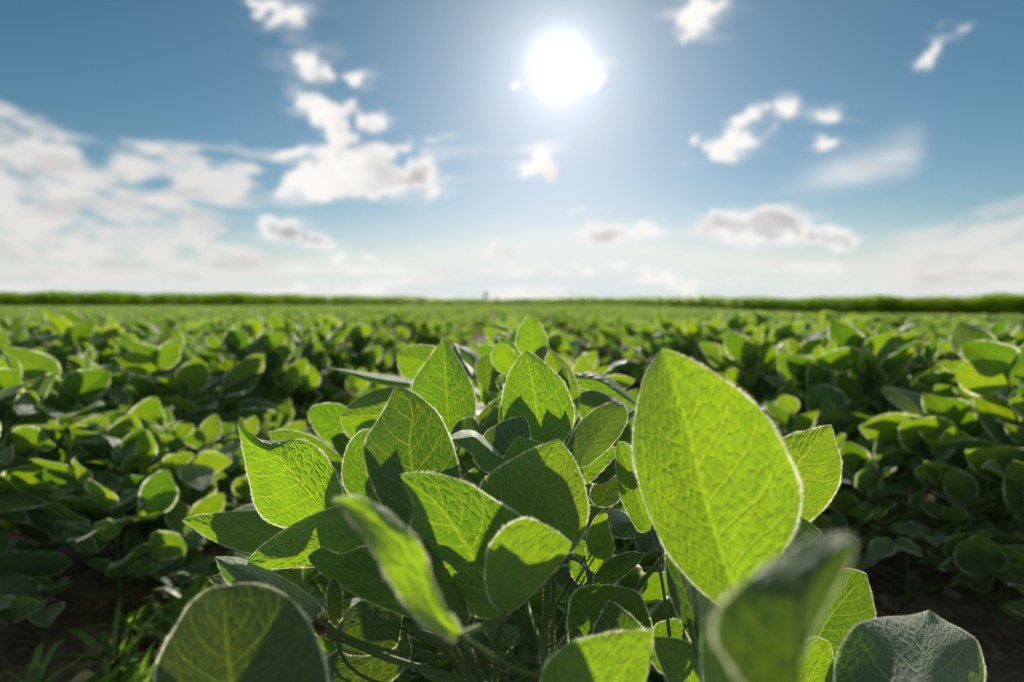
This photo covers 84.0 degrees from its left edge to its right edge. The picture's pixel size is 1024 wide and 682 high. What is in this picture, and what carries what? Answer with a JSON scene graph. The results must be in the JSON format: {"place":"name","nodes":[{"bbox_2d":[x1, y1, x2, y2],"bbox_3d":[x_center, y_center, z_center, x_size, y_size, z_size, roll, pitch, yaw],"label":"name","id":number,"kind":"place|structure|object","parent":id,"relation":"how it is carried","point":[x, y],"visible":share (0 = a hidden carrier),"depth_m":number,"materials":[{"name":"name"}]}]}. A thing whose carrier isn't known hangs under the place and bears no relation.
{"place":"outdoors","nodes":[
{"label":"outdoors","id":0,"kind":"place"},
{"bbox_2d":[0,290,526,305],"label":"maize field","id":1,"kind":"structure","parent":0,"point":[50,298],"depth_m":70.89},
{"bbox_2d":[0,0,1023,303],"bbox_3d":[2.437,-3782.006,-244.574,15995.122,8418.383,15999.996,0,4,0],"label":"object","id":2,"kind":"structure","parent":0,"point":[40,252],"depth_m":6928.07,"materials":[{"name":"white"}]},
{"bbox_2d":[0,299,1023,681],"bbox_3d":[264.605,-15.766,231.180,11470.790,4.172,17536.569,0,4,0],"label":"ground","id":3,"kind":"structure","parent":0,"point":[972,613],"depth_m":1.11,"materials":[{"name":"soil"}]},
{"bbox_2d":[0,595,47,625],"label":"soybean plant","id":4,"kind":"object","parent":3,"relation":"on","point":[13,609],"visible":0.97,"depth_m":0.92,"materials":[{"name":"green plant"}]},
{"bbox_2d":[0,316,48,353],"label":"soybean plant","id":5,"kind":"object","parent":3,"relation":"on","point":[6,327],"visible":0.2,"depth_m":3.33,"materials":[{"name":"green plant"}]},
{"bbox_2d":[0,425,55,556],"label":"soybean plant","id":6,"kind":"object","parent":3,"relation":"on","point":[25,438],"visible":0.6,"depth_m":1.04,"materials":[{"name":"green plant"}]},
{"bbox_2d":[0,359,76,598],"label":"soybean plant","id":7,"kind":"object","parent":3,"relation":"on","point":[23,559],"visible":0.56,"depth_m":1.07,"materials":[{"name":"green plant"}]},
{"bbox_2d":[0,383,83,550],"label":"soybean plant","id":8,"kind":"object","parent":3,"relation":"on","point":[18,484],"visible":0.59,"depth_m":1.05,"materials":[{"name":"green plant"}]},
{"bbox_2d":[0,326,96,378],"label":"soybean plant","id":9,"kind":"object","parent":3,"relation":"on","point":[63,347],"visible":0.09,"depth_m":2.38,"materials":[{"name":"green plant"}]},
{"bbox_2d":[25,638,98,681],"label":"grass weed","id":10,"kind":"object","parent":3,"relation":"on","point":[36,667],"depth_m":0.89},
{"bbox_2d":[0,347,164,539],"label":"soybean plant","id":11,"kind":"object","parent":3,"relation":"on","point":[86,386],"visible":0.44,"depth_m":1.28,"materials":[{"name":"green plant"}]},
{"bbox_2d":[47,340,120,367],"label":"soybean plant","id":12,"kind":"object","parent":3,"relation":"on","point":[104,353],"visible":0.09,"depth_m":2.59,"materials":[{"name":"green plant"}]},
{"bbox_2d":[32,308,148,374],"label":"soybean plant","id":13,"kind":"object","parent":3,"relation":"on","point":[78,328],"visible":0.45,"depth_m":2.43,"materials":[{"name":"green plant"}]},
{"bbox_2d":[51,317,129,366],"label":"soybean plant","id":14,"kind":"object","parent":3,"relation":"on","point":[111,342],"visible":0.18,"depth_m":2.78,"materials":[{"name":"green plant"}]},
{"bbox_2d":[0,362,200,540],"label":"soybean plant","id":15,"kind":"object","parent":3,"relation":"on","point":[149,408],"visible":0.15,"depth_m":1.30,"materials":[{"name":"green plant"}]},
{"bbox_2d":[0,439,224,626],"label":"soybean plant","id":16,"kind":"object","parent":3,"relation":"on","point":[157,493],"visible":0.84,"depth_m":1.03,"materials":[{"name":"green plant"}]},
{"bbox_2d":[55,596,176,659],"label":"grass weed","id":17,"kind":"object","parent":3,"relation":"on","point":[90,641],"depth_m":0.98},
{"bbox_2d":[92,643,147,681],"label":"grass weed","id":18,"kind":"object","parent":3,"relation":"on","point":[106,667],"depth_m":0.92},
{"bbox_2d":[87,602,154,630],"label":"grass weed","id":19,"kind":"object","parent":3,"relation":"on","point":[129,619],"depth_m":1.04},
{"bbox_2d":[24,411,226,589],"bbox_3d":[-0.800,0.349,1.175,0.364,0.392,0.338,1,4,16],"label":"soybean plant","id":20,"kind":"object","parent":3,"relation":"on","point":[117,433],"visible":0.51,"depth_m":1.14,"materials":[{"name":"green plant"}]},
{"bbox_2d":[112,640,158,681],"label":"grass weed","id":21,"kind":"object","parent":3,"relation":"on","point":[146,663],"depth_m":0.92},
{"bbox_2d":[57,356,218,495],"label":"soybean plant","id":22,"kind":"object","parent":3,"relation":"on","point":[122,397],"visible":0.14,"depth_m":1.43,"materials":[{"name":"green plant"}]},
{"bbox_2d":[126,612,183,642],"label":"grass weed","id":23,"kind":"object","parent":3,"relation":"on","point":[159,634],"depth_m":1.00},
{"bbox_2d":[70,407,242,573],"bbox_3d":[-0.816,0.343,1.322,0.360,0.377,0.354,1,4,17],"label":"soybean plant","id":24,"kind":"object","parent":3,"relation":"on","point":[221,483],"visible":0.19,"depth_m":1.30,"materials":[{"name":"green plant"}]},
{"bbox_2d":[124,319,202,379],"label":"soybean plant","id":25,"kind":"object","parent":3,"relation":"on","point":[139,326],"visible":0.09,"depth_m":3.08,"materials":[{"name":"green plant"}]},
{"bbox_2d":[139,584,194,631],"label":"grass weed","id":26,"kind":"object","parent":3,"relation":"on","point":[161,615],"depth_m":1.07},
{"bbox_2d":[151,577,186,608],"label":"grass weed","id":27,"kind":"object","parent":3,"relation":"on","point":[177,591],"depth_m":1.11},
{"bbox_2d":[109,414,251,555],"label":"soybean plant","id":28,"kind":"object","parent":3,"relation":"on","point":[201,468],"visible":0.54,"depth_m":1.23,"materials":[{"name":"green plant"}]},
{"bbox_2d":[94,325,282,473],"bbox_3d":[-0.991,0.237,1.695,0.500,0.548,0.530,0,6,-43],"label":"soybean plant","id":29,"kind":"object","parent":3,"relation":"on","point":[140,363],"visible":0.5,"depth_m":1.62,"materials":[{"name":"green plant"}]},
{"bbox_2d":[151,322,226,376],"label":"soybean plant","id":30,"kind":"object","parent":3,"relation":"on","point":[206,326],"visible":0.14,"depth_m":3.52,"materials":[{"name":"green plant"}]},
{"bbox_2d":[137,421,252,533],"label":"soybean plant","id":31,"kind":"object","parent":3,"relation":"on","point":[231,436],"visible":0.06,"depth_m":1.42,"materials":[{"name":"green plant"}]},
{"bbox_2d":[154,323,287,463],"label":"soybean plant","id":32,"kind":"object","parent":3,"relation":"on","point":[238,343],"visible":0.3,"depth_m":1.83,"materials":[{"name":"green plant"}]},
{"bbox_2d":[180,349,265,439],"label":"soybean plant","id":33,"kind":"object","parent":3,"relation":"on","point":[230,363],"visible":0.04,"depth_m":1.88,"materials":[{"name":"green plant"}]},
{"bbox_2d":[185,317,262,340],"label":"soybean plant","id":34,"kind":"object","parent":3,"relation":"on","point":[254,325],"visible":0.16,"depth_m":4.00,"materials":[{"name":"green plant"}]},
{"bbox_2d":[189,415,259,501],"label":"soybean plant","id":35,"kind":"object","parent":3,"relation":"on","point":[235,467],"visible":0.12,"depth_m":1.45,"materials":[{"name":"green plant"}]},
{"bbox_2d":[194,315,269,328],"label":"soybean plant","id":36,"kind":"object","parent":3,"relation":"on","point":[265,321],"visible":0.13,"depth_m":4.33,"materials":[{"name":"green plant"}]},
{"bbox_2d":[226,413,280,505],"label":"soybean plant","id":37,"kind":"object","parent":3,"relation":"on","point":[241,418],"visible":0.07,"depth_m":1.65,"materials":[{"name":"green plant"}]},
{"bbox_2d":[191,361,322,427],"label":"soybean plant","id":38,"kind":"object","parent":3,"relation":"on","point":[300,414],"visible":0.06,"depth_m":2.09,"materials":[{"name":"green plant"}]},
{"bbox_2d":[183,326,333,448],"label":"soybean plant","id":39,"kind":"object","parent":3,"relation":"on","point":[278,344],"visible":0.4,"depth_m":1.85,"materials":[{"name":"green plant"}]},
{"bbox_2d":[225,342,319,399],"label":"soybean plant","id":40,"kind":"object","parent":3,"relation":"on","point":[311,380],"visible":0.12,"depth_m":2.10,"materials":[{"name":"green plant"}]},
{"bbox_2d":[226,400,319,461],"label":"soybean plant","id":41,"kind":"object","parent":3,"relation":"on","point":[265,427],"visible":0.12,"depth_m":1.69,"materials":[{"name":"green plant"}]},
{"bbox_2d":[227,359,324,407],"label":"soybean plant","id":42,"kind":"object","parent":3,"relation":"on","point":[308,400],"visible":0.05,"depth_m":2.34,"materials":[{"name":"green plant"}]},
{"bbox_2d":[267,316,355,402],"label":"soybean plant","id":43,"kind":"object","parent":3,"relation":"on","point":[279,323],"visible":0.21,"depth_m":2.66,"materials":[{"name":"green plant"}]},
{"bbox_2d":[287,330,347,432],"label":"soybean plant","id":44,"kind":"object","parent":3,"relation":"on","point":[338,361],"visible":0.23,"depth_m":2.52,"materials":[{"name":"green plant"}]},
{"bbox_2d":[294,342,352,406],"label":"soybean plant","id":45,"kind":"object","parent":3,"relation":"on","point":[342,400],"visible":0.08,"depth_m":2.37,"materials":[{"name":"green plant"}]},
{"bbox_2d":[285,319,374,433],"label":"soybean plant","id":46,"kind":"object","parent":3,"relation":"on","point":[320,359],"visible":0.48,"depth_m":2.45,"materials":[{"name":"green plant"}]},
{"bbox_2d":[209,502,453,681],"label":"soybean plant","id":47,"kind":"object","parent":3,"relation":"on","point":[306,579],"visible":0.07,"depth_m":0.59,"materials":[{"name":"green plant"}]},
{"bbox_2d":[314,321,381,399],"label":"soybean plant","id":48,"kind":"object","parent":3,"relation":"on","point":[361,335],"visible":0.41,"depth_m":2.83,"materials":[{"name":"green plant"}]},
{"bbox_2d":[309,316,386,389],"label":"soybean plant","id":49,"kind":"object","parent":3,"relation":"on","point":[333,324],"visible":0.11,"depth_m":3.02,"materials":[{"name":"green plant"}]},
{"bbox_2d":[353,312,405,360],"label":"soybean plant","id":50,"kind":"object","parent":3,"relation":"on","point":[376,320],"visible":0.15,"depth_m":4.46,"materials":[{"name":"green plant"}]},
{"bbox_2d":[371,326,408,386],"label":"soybean plant","id":51,"kind":"object","parent":3,"relation":"on","point":[390,340],"visible":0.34,"depth_m":3.80,"materials":[{"name":"green plant"}]},
{"bbox_2d":[377,310,426,373],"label":"soybean plant","id":52,"kind":"object","parent":3,"relation":"on","point":[412,322],"visible":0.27,"depth_m":4.79,"materials":[{"name":"green plant"}]},
{"bbox_2d":[384,320,421,344],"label":"soybean plant","id":53,"kind":"object","parent":3,"relation":"on","point":[414,328],"visible":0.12,"depth_m":4.60,"materials":[{"name":"green plant"}]},
{"bbox_2d":[150,387,665,681],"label":"soybean plant","id":54,"kind":"object","parent":3,"relation":"on","point":[413,525],"visible":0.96,"depth_m":0.36,"materials":[{"name":"green plant"}]},
{"bbox_2d":[392,319,443,345],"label":"soybean plant","id":55,"kind":"object","parent":3,"relation":"on","point":[428,328],"visible":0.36,"depth_m":4.96,"materials":[{"name":"green plant"}]},
{"bbox_2d":[313,567,540,681],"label":"soybean plant","id":56,"kind":"object","parent":3,"relation":"on","point":[328,646],"visible":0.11,"depth_m":0.59,"materials":[{"name":"green plant"}]},
{"bbox_2d":[343,556,577,681],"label":"soybean plant","id":57,"kind":"object","parent":3,"relation":"on","point":[423,646],"visible":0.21,"depth_m":0.54,"materials":[{"name":"green plant"}]},
{"bbox_2d":[307,314,636,518],"bbox_3d":[0.014,0.262,0.686,0.374,0.592,0.363,3,5,36],"label":"soybean plant","id":58,"kind":"object","parent":3,"relation":"on","point":[538,382],"visible":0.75,"depth_m":0.53,"materials":[{"name":"green plant"}]},
{"bbox_2d":[455,388,502,476],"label":"soybean plant","id":59,"kind":"object","parent":3,"relation":"on","point":[468,466],"visible":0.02,"depth_m":1.14,"materials":[{"name":"green plant"}]},
{"bbox_2d":[404,441,585,676],"bbox_3d":[0.030,0.345,0.767,0.380,0.440,0.387,-4,5,-45],"label":"soybean plant","id":60,"kind":"object","parent":3,"relation":"on","point":[477,474],"depth_m":0.69,"materials":[{"name":"green plant"}]},
{"bbox_2d":[482,316,516,345],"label":"soybean plant","id":61,"kind":"object","parent":3,"relation":"on","point":[510,322],"visible":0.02,"depth_m":3.30,"materials":[{"name":"green plant"}]},
{"bbox_2d":[19,472,1000,681],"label":"soil clods","id":62,"kind":"object","parent":3,"relation":"on","point":[885,600],"visible":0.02,"depth_m":1.09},
{"bbox_2d":[0,304,1023,352],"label":"distant soybean rows","id":63,"kind":"object","parent":3,"relation":"on","point":[463,322],"visible":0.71,"depth_m":12.49,"materials":[{"name":"green plant"}]},
{"bbox_2d":[482,322,552,345],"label":"soybean plant","id":64,"kind":"object","parent":3,"relation":"on","point":[489,334],"visible":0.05,"depth_m":2.37,"materials":[{"name":"green plant"}]},
{"bbox_2d":[493,327,582,358],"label":"soybean plant","id":65,"kind":"object","parent":3,"relation":"on","point":[558,343],"visible":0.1,"depth_m":2.07,"materials":[{"name":"green plant"}]},
{"bbox_2d":[463,416,632,486],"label":"soybean plant","id":66,"kind":"object","parent":3,"relation":"on","point":[626,434],"visible":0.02,"depth_m":1.01,"materials":[{"name":"green plant"}]},
{"bbox_2d":[420,560,677,681],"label":"soybean plant","id":67,"kind":"object","parent":3,"relation":"on","point":[657,612],"visible":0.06,"depth_m":0.56,"materials":[{"name":"green plant"}]},
{"bbox_2d":[475,337,638,559],"bbox_3d":[0.049,0.278,1.035,0.418,0.560,0.486,2,0,-14],"label":"soybean plant","id":68,"kind":"object","parent":3,"relation":"on","point":[583,363],"visible":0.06,"depth_m":0.95,"materials":[{"name":"green plant"}]},
{"bbox_2d":[556,351,599,368],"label":"soybean plant","id":69,"kind":"object","parent":3,"relation":"on","point":[568,359],"visible":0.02,"depth_m":1.58,"materials":[{"name":"green plant"}]},
{"bbox_2d":[518,483,664,681],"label":"soybean plant","id":70,"kind":"object","parent":3,"relation":"on","point":[649,556],"visible":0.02,"depth_m":0.74,"materials":[{"name":"green plant"}]},
{"bbox_2d":[576,316,612,365],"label":"soybean plant","id":71,"kind":"object","parent":3,"relation":"on","point":[593,320],"visible":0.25,"depth_m":5.42,"materials":[{"name":"green plant"}]},
{"bbox_2d":[535,496,671,681],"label":"soybean plant","id":72,"kind":"object","parent":3,"relation":"on","point":[650,590],"visible":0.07,"depth_m":0.55,"materials":[{"name":"green plant"}]},
{"bbox_2d":[597,320,637,374],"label":"soybean plant","id":73,"kind":"object","parent":3,"relation":"on","point":[605,335],"visible":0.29,"depth_m":4.45,"materials":[{"name":"green plant"}]},
{"bbox_2d":[609,323,646,373],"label":"soybean plant","id":74,"kind":"object","parent":3,"relation":"on","point":[627,326],"visible":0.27,"depth_m":4.10,"materials":[{"name":"green plant"}]},
{"bbox_2d":[619,321,673,383],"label":"soybean plant","id":75,"kind":"object","parent":3,"relation":"on","point":[644,326],"visible":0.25,"depth_m":3.53,"materials":[{"name":"green plant"}]},
{"bbox_2d":[620,308,699,382],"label":"soybean plant","id":76,"kind":"object","parent":3,"relation":"on","point":[636,354],"visible":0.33,"depth_m":3.32,"materials":[{"name":"green plant"}]},
{"bbox_2d":[630,339,691,378],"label":"soybean plant","id":77,"kind":"object","parent":3,"relation":"on","point":[656,344],"visible":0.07,"depth_m":3.17,"materials":[{"name":"green plant"}]},
{"bbox_2d":[669,319,722,351],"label":"soybean plant","id":78,"kind":"object","parent":3,"relation":"on","point":[688,332],"visible":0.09,"depth_m":2.85,"materials":[{"name":"green plant"}]},
{"bbox_2d":[690,310,753,377],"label":"soybean plant","id":79,"kind":"object","parent":3,"relation":"on","point":[734,320],"visible":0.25,"depth_m":2.67,"materials":[{"name":"green plant"}]},
{"bbox_2d":[699,342,787,402],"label":"soybean plant","id":80,"kind":"object","parent":3,"relation":"on","point":[715,354],"visible":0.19,"depth_m":2.16,"materials":[{"name":"green plant"}]},
{"bbox_2d":[715,341,789,401],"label":"soybean plant","id":81,"kind":"object","parent":3,"relation":"on","point":[770,354],"visible":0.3,"depth_m":2.03,"materials":[{"name":"green plant"}]},
{"bbox_2d":[711,319,805,372],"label":"soybean plant","id":82,"kind":"object","parent":3,"relation":"on","point":[784,330],"visible":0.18,"depth_m":2.50,"materials":[{"name":"green plant"}]},
{"bbox_2d":[538,348,986,681],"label":"soybean plant","id":83,"kind":"object","parent":3,"relation":"on","point":[726,491],"visible":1,"depth_m":0.26,"materials":[{"name":"green plant"}]},
{"bbox_2d":[748,311,795,341],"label":"soybean plant","id":84,"kind":"object","parent":3,"relation":"on","point":[769,325],"visible":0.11,"depth_m":4.40,"materials":[{"name":"green plant"}]},
{"bbox_2d":[724,324,826,416],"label":"soybean plant","id":85,"kind":"object","parent":3,"relation":"on","point":[743,350],"visible":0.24,"depth_m":1.95,"materials":[{"name":"green plant"}]},
{"bbox_2d":[758,395,860,514],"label":"soybean plant","id":86,"kind":"object","parent":3,"relation":"on","point":[783,410],"visible":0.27,"depth_m":1.42,"materials":[{"name":"green plant"}]},
{"bbox_2d":[763,390,873,534],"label":"soybean plant","id":87,"kind":"object","parent":3,"relation":"on","point":[861,527],"visible":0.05,"depth_m":1.41,"materials":[{"name":"green plant"}]},
{"bbox_2d":[770,344,912,482],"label":"soybean plant","id":88,"kind":"object","parent":3,"relation":"on","point":[785,376],"visible":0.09,"depth_m":1.65,"materials":[{"name":"green plant"}]},
{"bbox_2d":[816,311,866,325],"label":"soybean plant","id":89,"kind":"object","parent":3,"relation":"on","point":[827,315],"visible":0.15,"depth_m":5.12,"materials":[{"name":"green plant"}]},
{"bbox_2d":[810,453,907,554],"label":"soybean plant","id":90,"kind":"object","parent":3,"relation":"on","point":[875,499],"visible":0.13,"depth_m":1.29,"materials":[{"name":"green plant"}]},
{"bbox_2d":[799,319,924,410],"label":"soybean plant","id":91,"kind":"object","parent":3,"relation":"on","point":[843,333],"visible":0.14,"depth_m":1.69,"materials":[{"name":"green plant"}]},
{"bbox_2d":[785,339,941,494],"bbox_3d":[0.972,0.258,1.577,0.495,0.520,0.460,1,4,21],"label":"soybean plant","id":92,"kind":"object","parent":3,"relation":"on","point":[891,368],"visible":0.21,"depth_m":1.55,"materials":[{"name":"green plant"}]},
{"bbox_2d":[812,433,926,550],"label":"soybean plant","id":93,"kind":"object","parent":3,"relation":"on","point":[857,457],"visible":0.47,"depth_m":1.19,"materials":[{"name":"green plant"}]},
{"bbox_2d":[867,313,909,328],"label":"soybean plant","id":94,"kind":"object","parent":3,"relation":"on","point":[901,319],"visible":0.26,"depth_m":4.65,"materials":[{"name":"green plant"}]},
{"bbox_2d":[852,340,942,492],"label":"soybean plant","id":95,"kind":"object","parent":3,"relation":"on","point":[918,366],"visible":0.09,"depth_m":1.74,"materials":[{"name":"green plant"}]},
{"bbox_2d":[812,440,996,599],"bbox_3d":[0.783,0.375,1.121,0.340,0.357,0.316,-1,4,-11],"label":"soybean plant","id":96,"kind":"object","parent":3,"relation":"on","point":[869,479],"visible":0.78,"depth_m":1.11,"materials":[{"name":"green plant"}]},
{"bbox_2d":[807,334,1022,530],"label":"soybean plant","id":97,"kind":"object","parent":3,"relation":"on","point":[839,360],"visible":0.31,"depth_m":1.52,"materials":[{"name":"green plant"}]},
{"bbox_2d":[849,322,1023,596],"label":"soybean plant","id":98,"kind":"object","parent":3,"relation":"on","point":[989,364],"visible":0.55,"depth_m":1.17,"materials":[{"name":"green plant"}]},
{"bbox_2d":[889,370,1019,544],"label":"soybean plant","id":99,"kind":"object","parent":3,"relation":"on","point":[951,381],"visible":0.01,"depth_m":1.46,"materials":[{"name":"green plant"}]},
{"bbox_2d":[887,460,1023,627],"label":"soybean plant","id":100,"kind":"object","parent":3,"relation":"on","point":[978,555],"visible":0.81,"depth_m":1.05,"materials":[{"name":"green plant"}]},
{"bbox_2d":[902,384,1012,532],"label":"soybean plant","id":101,"kind":"object","parent":3,"relation":"on","point":[946,391],"visible":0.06,"depth_m":1.31,"materials":[{"name":"green plant"}]},
{"bbox_2d":[896,387,1023,533],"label":"soybean plant","id":102,"kind":"object","parent":3,"relation":"on","point":[1001,410],"visible":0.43,"depth_m":1.14,"materials":[{"name":"green plant"}]},
{"bbox_2d":[899,384,1020,545],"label":"soybean plant","id":103,"kind":"object","parent":3,"relation":"on","point":[908,479],"visible":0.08,"depth_m":1.33,"materials":[{"name":"green plant"}]},
{"bbox_2d":[929,372,1023,615],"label":"soybean plant","id":104,"kind":"object","parent":3,"relation":"on","point":[986,459],"visible":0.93,"depth_m":1.02,"materials":[{"name":"green plant"}]},
{"bbox_2d":[931,319,1023,394],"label":"soybean plant","id":105,"kind":"object","parent":3,"relation":"on","point":[1000,327],"visible":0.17,"depth_m":2.19,"materials":[{"name":"green plant"}]},
{"bbox_2d":[940,340,1023,440],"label":"soybean plant","id":106,"kind":"object","parent":3,"relation":"on","point":[947,350],"visible":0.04,"depth_m":2.44,"materials":[{"name":"green plant"}]},
{"bbox_2d":[525,292,1023,314],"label":"maize field","id":107,"kind":"structure","parent":0,"point":[999,303],"depth_m":52.65,"materials":[{"name":"plant"}]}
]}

